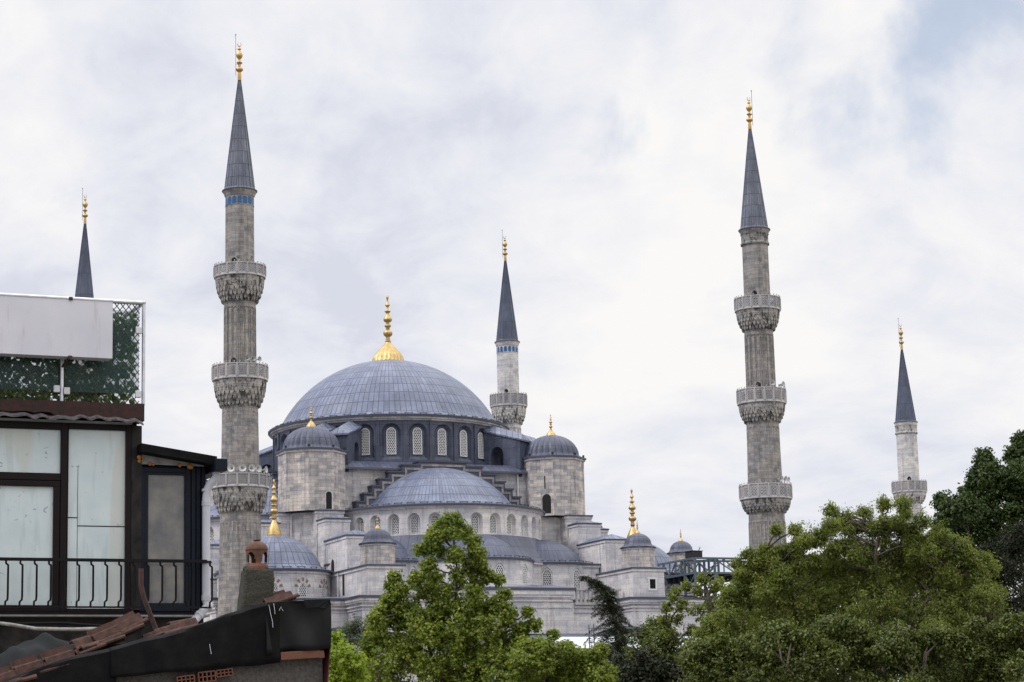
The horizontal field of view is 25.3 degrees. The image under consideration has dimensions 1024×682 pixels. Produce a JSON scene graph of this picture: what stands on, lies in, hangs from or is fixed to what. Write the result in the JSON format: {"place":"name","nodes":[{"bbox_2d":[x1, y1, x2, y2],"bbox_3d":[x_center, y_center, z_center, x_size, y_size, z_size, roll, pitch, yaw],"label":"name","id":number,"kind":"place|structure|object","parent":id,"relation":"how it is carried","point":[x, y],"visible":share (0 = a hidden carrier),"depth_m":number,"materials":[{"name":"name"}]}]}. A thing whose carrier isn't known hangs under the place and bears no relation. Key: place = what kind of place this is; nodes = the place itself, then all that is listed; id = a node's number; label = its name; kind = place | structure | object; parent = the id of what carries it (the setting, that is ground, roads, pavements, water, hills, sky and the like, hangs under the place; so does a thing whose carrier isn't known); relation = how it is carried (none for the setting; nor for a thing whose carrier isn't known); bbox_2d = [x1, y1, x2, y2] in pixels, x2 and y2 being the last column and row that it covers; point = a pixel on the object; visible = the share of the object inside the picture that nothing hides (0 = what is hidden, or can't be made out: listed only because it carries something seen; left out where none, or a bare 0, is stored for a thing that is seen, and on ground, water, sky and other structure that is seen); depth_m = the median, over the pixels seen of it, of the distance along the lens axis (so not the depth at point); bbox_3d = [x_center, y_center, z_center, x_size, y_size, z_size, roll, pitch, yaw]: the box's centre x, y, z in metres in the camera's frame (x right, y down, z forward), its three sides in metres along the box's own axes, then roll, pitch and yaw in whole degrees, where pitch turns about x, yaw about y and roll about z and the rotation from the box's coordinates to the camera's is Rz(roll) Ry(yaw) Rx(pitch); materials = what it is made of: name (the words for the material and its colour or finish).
{"place":"outdoors","nodes":[
{"label":"outdoors","id":0,"kind":"place"},
{"bbox_2d":[0,398,227,653],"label":"corner building","id":1,"kind":"structure","parent":0,"point":[80,479],"depth_m":33.83,"materials":[{"name":"metal"}]},
{"bbox_2d":[0,421,67,611],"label":"window","id":2,"kind":"structure","parent":1,"relation":"in","point":[33,461],"depth_m":33.48,"materials":[{"name":"white glass"}]},
{"bbox_2d":[0,622,95,630],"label":"conduit","id":3,"kind":"object","parent":1,"relation":"attached to","point":[45,628],"visible":0.6,"depth_m":32.48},
{"bbox_2d":[0,622,100,626],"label":"cable","id":4,"kind":"object","parent":1,"relation":"attached to","point":[58,623],"visible":0.77,"depth_m":32.81,"materials":[{"name":"black metal"}]},
{"bbox_2d":[0,293,145,405],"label":"terrace balustrade","id":5,"kind":"object","parent":1,"relation":"on","point":[62,389],"visible":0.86,"depth_m":34.45,"materials":[{"name":"white painted metal"},{"name":"wire mesh"}]},
{"bbox_2d":[0,294,113,367],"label":"white board","id":6,"kind":"object","parent":5,"relation":"attached to","point":[69,328],"visible":1,"depth_m":33.72,"materials":[{"name":"paint"}]},
{"bbox_2d":[0,304,139,403],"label":"ivy lattice","id":7,"kind":"object","parent":5,"relation":"attached to","point":[93,390],"visible":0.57,"depth_m":34.19,"materials":[{"name":"green plant"}]},
{"bbox_2d":[66,423,130,611],"bbox_3d":[-6.137,2.623,33.849,0.952,2.795,0.090,3,-11,-23],"label":"window","id":8,"kind":"structure","parent":1,"relation":"in","point":[99,455],"depth_m":33.87,"materials":[{"name":"white glass"}]},
{"bbox_2d":[0,557,212,608],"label":"balcony railing","id":9,"kind":"object","parent":1,"relation":"attached to","point":[104,560],"visible":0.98,"depth_m":33.37,"materials":[{"name":"black metal"}]},
{"bbox_2d":[138,467,190,611],"bbox_3d":[-5.208,2.976,34.196,0.780,2.160,0.088,3,-11,-23],"label":"window","id":10,"kind":"structure","parent":1,"relation":"in","point":[166,492],"depth_m":34.21,"materials":[{"name":"glass"}]},
{"bbox_2d":[204,294,717,681],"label":"mosque","id":11,"kind":"structure","parent":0,"point":[382,459],"depth_m":228.59,"materials":[{"name":"grey stone"}]},
{"bbox_2d":[210,528,213,542],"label":"window","id":12,"kind":"structure","parent":11,"relation":"in","point":[211,530],"depth_m":232.57,"materials":[{"name":"white paint"}]},
{"bbox_2d":[274,584,278,591],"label":"window","id":13,"kind":"structure","parent":11,"relation":"in","point":[276,588],"depth_m":214.83,"materials":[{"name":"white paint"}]},
{"bbox_2d":[298,583,306,596],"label":"window","id":14,"kind":"structure","parent":11,"relation":"in","point":[302,590],"depth_m":215.72,"materials":[{"name":"white paint"}]},
{"bbox_2d":[321,584,325,596],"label":"window","id":15,"kind":"structure","parent":11,"relation":"in","point":[323,592],"depth_m":217.89,"materials":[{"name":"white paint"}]},
{"bbox_2d":[325,490,332,508],"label":"doorway","id":16,"kind":"structure","parent":11,"relation":"in","point":[328,494],"depth_m":226.79,"materials":[{"name":"stone"}]},
{"bbox_2d":[331,559,333,570],"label":"doorway","id":17,"kind":"structure","parent":11,"relation":"in","point":[332,562],"depth_m":220.62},
{"bbox_2d":[342,574,344,595],"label":"slit window","id":18,"kind":"structure","parent":11,"relation":"in","point":[343,587],"depth_m":216.51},
{"bbox_2d":[360,520,363,531],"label":"window","id":19,"kind":"structure","parent":11,"relation":"in","point":[361,522],"depth_m":227.40,"materials":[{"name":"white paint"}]},
{"bbox_2d":[361,428,369,454],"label":"window","id":20,"kind":"structure","parent":11,"relation":"in","point":[365,434],"depth_m":235.94,"materials":[{"name":"white paint"}]},
{"bbox_2d":[374,518,379,528],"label":"window","id":21,"kind":"structure","parent":11,"relation":"in","point":[375,521],"depth_m":226.13,"materials":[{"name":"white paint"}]},
{"bbox_2d":[386,428,395,454],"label":"window","id":22,"kind":"structure","parent":11,"relation":"in","point":[391,432],"depth_m":235.83,"materials":[{"name":"white paint"}]},
{"bbox_2d":[391,516,399,534],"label":"window","id":23,"kind":"structure","parent":11,"relation":"in","point":[395,528],"depth_m":225.08,"materials":[{"name":"white paint"}]},
{"bbox_2d":[410,515,418,533],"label":"window","id":24,"kind":"structure","parent":11,"relation":"in","point":[414,521],"depth_m":224.53,"materials":[{"name":"white paint"}]},
{"bbox_2d":[413,428,421,454],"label":"window","id":25,"kind":"structure","parent":11,"relation":"in","point":[417,432],"depth_m":236.34,"materials":[{"name":"white paint"}]},
{"bbox_2d":[431,515,438,526],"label":"window","id":26,"kind":"structure","parent":11,"relation":"in","point":[433,518],"depth_m":224.48,"materials":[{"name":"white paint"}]},
{"bbox_2d":[437,428,445,454],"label":"window","id":27,"kind":"structure","parent":11,"relation":"in","point":[441,434],"depth_m":237.39,"materials":[{"name":"white paint"}]},
{"bbox_2d":[459,430,466,456],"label":"window","id":28,"kind":"structure","parent":11,"relation":"in","point":[463,435],"depth_m":239.01,"materials":[{"name":"white paint"}]},
{"bbox_2d":[471,515,478,532],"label":"window","id":29,"kind":"structure","parent":11,"relation":"in","point":[474,518],"depth_m":225.25,"materials":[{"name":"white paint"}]},
{"bbox_2d":[478,432,483,458],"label":"window","id":30,"kind":"structure","parent":11,"relation":"in","point":[480,436],"depth_m":241.07,"materials":[{"name":"white paint"}]},
{"bbox_2d":[490,515,496,533],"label":"window","id":31,"kind":"structure","parent":11,"relation":"in","point":[493,526],"depth_m":226.18,"materials":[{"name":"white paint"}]},
{"bbox_2d":[495,563,503,583],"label":"window","id":32,"kind":"structure","parent":11,"relation":"in","point":[499,569],"depth_m":218.96,"materials":[{"name":"white paint"}]},
{"bbox_2d":[507,516,511,534],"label":"window","id":33,"kind":"structure","parent":11,"relation":"in","point":[509,529],"depth_m":227.51,"materials":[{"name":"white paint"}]},
{"bbox_2d":[521,518,523,535],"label":"window","id":34,"kind":"structure","parent":11,"relation":"in","point":[522,534],"depth_m":229.19,"materials":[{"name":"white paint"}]},
{"bbox_2d":[522,565,527,584],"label":"window","id":35,"kind":"structure","parent":11,"relation":"in","point":[524,570],"depth_m":221.05,"materials":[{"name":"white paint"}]},
{"bbox_2d":[542,494,550,512],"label":"doorway","id":36,"kind":"structure","parent":11,"relation":"in","point":[546,499],"depth_m":236.75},
{"bbox_2d":[542,568,551,587],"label":"window","id":37,"kind":"structure","parent":11,"relation":"in","point":[547,575],"depth_m":225.85,"materials":[{"name":"white paint"}]},
{"bbox_2d":[573,568,580,587],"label":"window","id":38,"kind":"structure","parent":11,"relation":"in","point":[577,583],"depth_m":227.07,"materials":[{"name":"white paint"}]},
{"bbox_2d":[647,577,657,589],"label":"window","id":39,"kind":"structure","parent":11,"relation":"in","point":[652,581],"depth_m":221.59,"materials":[{"name":"white stone"}]},
{"bbox_2d":[665,586,671,596],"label":"window","id":40,"kind":"structure","parent":11,"relation":"in","point":[666,590],"depth_m":230.76,"materials":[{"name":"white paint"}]},
{"bbox_2d":[658,547,748,613],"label":"steel gantry","id":41,"kind":"object","parent":11,"relation":"attached to","point":[692,556],"visible":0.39,"depth_m":226.44,"materials":[{"name":"grey metal"}]},
{"bbox_2d":[0,0,1023,681],"label":"sky","id":42,"kind":"structure","parent":0,"point":[394,144],"materials":[{"name":"white"}]},
{"label":"ground","id":43,"kind":"structure","parent":0,"visible":0},
{"bbox_2d":[65,188,103,401],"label":"minaret","id":44,"kind":"object","parent":43,"relation":"on","point":[84,286],"visible":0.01,"depth_m":270.24,"materials":[{"name":"stone"}]},
{"bbox_2d":[0,599,330,681],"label":"gable roof","id":45,"kind":"structure","parent":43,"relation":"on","point":[285,641],"depth_m":25.34,"materials":[{"name":"concrete"}]},
{"bbox_2d":[0,665,21,681],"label":"roof tile","id":46,"kind":"object","parent":45,"relation":"on","point":[4,674],"visible":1,"depth_m":24.50,"materials":[{"name":"ceramic"}]},
{"bbox_2d":[7,669,36,681],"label":"roof tile","id":47,"kind":"object","parent":45,"relation":"on","point":[30,677],"visible":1,"depth_m":24.42,"materials":[{"name":"ceramic"}]},
{"bbox_2d":[10,654,42,675],"bbox_3d":[-5.212,3.527,24.621,0.306,0.078,0.340,-14,32,-32],"label":"roof tile","id":48,"kind":"object","parent":45,"relation":"on","point":[24,664],"visible":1,"depth_m":24.66,"materials":[{"name":"ceramic"}]},
{"bbox_2d":[0,632,73,667],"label":"tarpaulin","id":49,"kind":"object","parent":45,"relation":"on","point":[41,642],"visible":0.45,"depth_m":25.68,"materials":[{"name":"grey plastic"}]},
{"bbox_2d":[40,657,68,672],"bbox_3d":[-4.994,3.512,24.728,0.324,0.082,0.360,-14,16,-20],"label":"roof tile","id":50,"kind":"object","parent":45,"relation":"on","point":[48,669],"visible":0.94,"depth_m":24.57,"materials":[{"name":"ceramic"}]},
{"bbox_2d":[40,644,74,663],"bbox_3d":[-4.913,3.451,24.799,0.324,0.082,0.360,-15,29,-28],"label":"roof tile","id":51,"kind":"object","parent":50,"relation":"on","point":[51,655],"visible":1,"depth_m":24.86,"materials":[{"name":"ceramic"}]},
{"bbox_2d":[71,640,106,654],"bbox_3d":[-4.640,3.377,25.040,0.306,0.078,0.340,-20,10,-25],"label":"roof tile","id":52,"kind":"object","parent":45,"relation":"on","point":[91,649],"visible":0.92,"depth_m":24.94,"materials":[{"name":"ceramic"}]},
{"bbox_2d":[69,635,99,649],"bbox_3d":[-4.696,3.326,25.072,0.220,0.088,0.330,-14,19,-37],"label":"roof tile","id":53,"kind":"object","parent":52,"relation":"on","point":[84,642],"visible":1,"depth_m":25.06,"materials":[{"name":"ceramic"}]},
{"bbox_2d":[97,634,125,646],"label":"roof tile","id":54,"kind":"object","parent":45,"relation":"on","point":[115,640],"visible":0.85,"depth_m":25.06,"materials":[{"name":"ceramic"}]},
{"bbox_2d":[86,622,121,642],"bbox_3d":[-4.485,3.240,25.202,0.306,0.078,0.340,-21,28,-34],"label":"roof tile","id":55,"kind":"object","parent":54,"relation":"on","point":[105,632],"visible":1,"depth_m":25.22,"materials":[{"name":"ceramic"}]},
{"bbox_2d":[120,623,144,636],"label":"roof tile","id":56,"kind":"object","parent":54,"relation":"on","point":[134,629],"visible":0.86,"depth_m":25.21,"materials":[{"name":"ceramic"}]},
{"bbox_2d":[111,610,148,632],"bbox_3d":[-4.271,3.146,25.379,0.342,0.087,0.380,-27,24,-31],"label":"roof tile","id":57,"kind":"object","parent":56,"relation":"on","point":[127,621],"visible":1,"depth_m":25.39,"materials":[{"name":"ceramic"}]},
{"bbox_2d":[138,568,157,629],"bbox_3d":[-4.163,3.082,26.299,0.295,0.908,0.056,3,-11,-23],"label":"vent pipe","id":58,"kind":"object","parent":45,"relation":"on","point":[144,598],"visible":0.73,"depth_m":26.27,"materials":[{"name":"metal"}]},
{"bbox_2d":[142,629,163,637],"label":"roof tile","id":59,"kind":"object","parent":45,"relation":"on","point":[157,632],"visible":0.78,"depth_m":25.41,"materials":[{"name":"ceramic"}]},
{"bbox_2d":[154,622,183,634],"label":"roof tile","id":60,"kind":"object","parent":45,"relation":"on","point":[171,628],"visible":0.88,"depth_m":25.55,"materials":[{"name":"ceramic"}]},
{"bbox_2d":[166,617,197,627],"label":"roof tile","id":61,"kind":"object","parent":45,"relation":"on","point":[188,622],"visible":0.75,"depth_m":25.75,"materials":[{"name":"ceramic"}]},
{"bbox_2d":[237,539,273,610],"bbox_3d":[-2.958,2.850,25.989,0.434,1.182,0.372,3,-11,-23],"label":"chimney","id":62,"kind":"object","parent":45,"relation":"on","point":[256,586],"visible":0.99,"depth_m":25.90,"materials":[{"name":"concrete"}]},
{"bbox_2d":[262,590,299,601],"bbox_3d":[-2.647,2.925,25.884,0.342,0.087,0.380,-15,12,-31],"label":"roof tile","id":63,"kind":"object","parent":45,"relation":"on","point":[280,595],"visible":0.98,"depth_m":25.85,"materials":[{"name":"ceramic"}]},
{"bbox_2d":[211,34,269,616],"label":"minaret","id":64,"kind":"object","parent":43,"relation":"on","point":[239,379],"visible":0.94,"depth_m":206.88,"materials":[{"name":"stone"}]},
{"bbox_2d":[328,629,372,681],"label":"young plane tree","id":65,"kind":"object","parent":43,"relation":"on","point":[346,664],"visible":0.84,"depth_m":98.77,"materials":[{"name":"green plant"}]},
{"bbox_2d":[336,612,396,676],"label":"pine tree","id":66,"kind":"object","parent":43,"relation":"on","point":[353,630],"visible":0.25,"depth_m":149.32,"materials":[{"name":"green plant"}]},
{"bbox_2d":[356,511,580,681],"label":"plane tree","id":67,"kind":"object","parent":43,"relation":"on","point":[435,626],"visible":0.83,"depth_m":108.87,"materials":[{"name":"green plant"}]},
{"bbox_2d":[490,230,527,432],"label":"minaret","id":68,"kind":"object","parent":43,"relation":"on","point":[508,405],"visible":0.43,"depth_m":289.33,"materials":[{"name":"stone"}]},
{"bbox_2d":[503,634,621,681],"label":"maple bush","id":69,"kind":"object","parent":43,"relation":"on","point":[537,659],"visible":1,"depth_m":100.29,"materials":[{"name":"green plant"}]},
{"bbox_2d":[577,575,640,660],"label":"cedar tree","id":70,"kind":"object","parent":43,"relation":"on","point":[619,642],"visible":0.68,"depth_m":124.09,"materials":[{"name":"green plant"}]},
{"bbox_2d":[549,637,707,680],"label":"site shelter","id":71,"kind":"object","parent":43,"relation":"on","point":[580,641],"visible":0.06,"depth_m":210.99,"materials":[{"name":"metal"}]},
{"bbox_2d":[588,624,689,652],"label":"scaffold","id":72,"kind":"object","parent":43,"relation":"on","point":[589,628],"visible":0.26,"depth_m":207.22,"materials":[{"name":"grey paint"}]},
{"bbox_2d":[592,644,691,681],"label":"dark shrub","id":73,"kind":"object","parent":43,"relation":"on","point":[645,667],"visible":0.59,"depth_m":106.81,"materials":[{"name":"green plant"}]},
{"bbox_2d":[612,614,690,677],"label":"laurel bush","id":74,"kind":"object","parent":43,"relation":"on","point":[651,634],"visible":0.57,"depth_m":110.61,"materials":[{"name":"green plant"}]},
{"bbox_2d":[656,571,742,680],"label":"sapling","id":75,"kind":"object","parent":43,"relation":"on","point":[708,604],"visible":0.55,"depth_m":103.33,"materials":[{"name":"green plant"}]},
{"bbox_2d":[734,90,792,678],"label":"minaret","id":76,"kind":"object","parent":43,"relation":"on","point":[765,495],"visible":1,"depth_m":228.97,"materials":[{"name":"stone"}]},
{"bbox_2d":[756,382,760,399],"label":"doorway","id":77,"kind":"structure","parent":76,"relation":"in","point":[758,384],"depth_m":228.51,"materials":[{"name":"grey stone"}]},
{"bbox_2d":[676,489,1010,680],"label":"ailanthus tree","id":78,"kind":"object","parent":43,"relation":"on","point":[950,555],"visible":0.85,"depth_m":95.34,"materials":[{"name":"green plant"}]},
{"bbox_2d":[672,610,1023,681],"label":"hedge bush","id":79,"kind":"object","parent":43,"relation":"on","point":[945,651],"visible":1,"depth_m":84.75,"materials":[{"name":"green plant"}]},
{"bbox_2d":[719,549,1008,681],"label":"elm tree","id":80,"kind":"object","parent":43,"relation":"on","point":[852,603],"visible":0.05,"depth_m":121.04,"materials":[{"name":"green plant"}]},
{"bbox_2d":[891,318,926,602],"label":"minaret","id":81,"kind":"object","parent":43,"relation":"on","point":[908,482],"visible":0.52,"depth_m":310.99,"materials":[{"name":"stone"}]},
{"bbox_2d":[926,429,1023,599],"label":"oak tree","id":82,"kind":"object","parent":43,"relation":"on","point":[974,505],"visible":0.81,"depth_m":127.65,"materials":[{"name":"green plant"}]},
{"bbox_2d":[963,506,1023,680],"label":"cypress tree","id":83,"kind":"object","parent":43,"relation":"on","point":[1010,546],"visible":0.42,"depth_m":111.03,"materials":[{"name":"green plant"}]}
]}

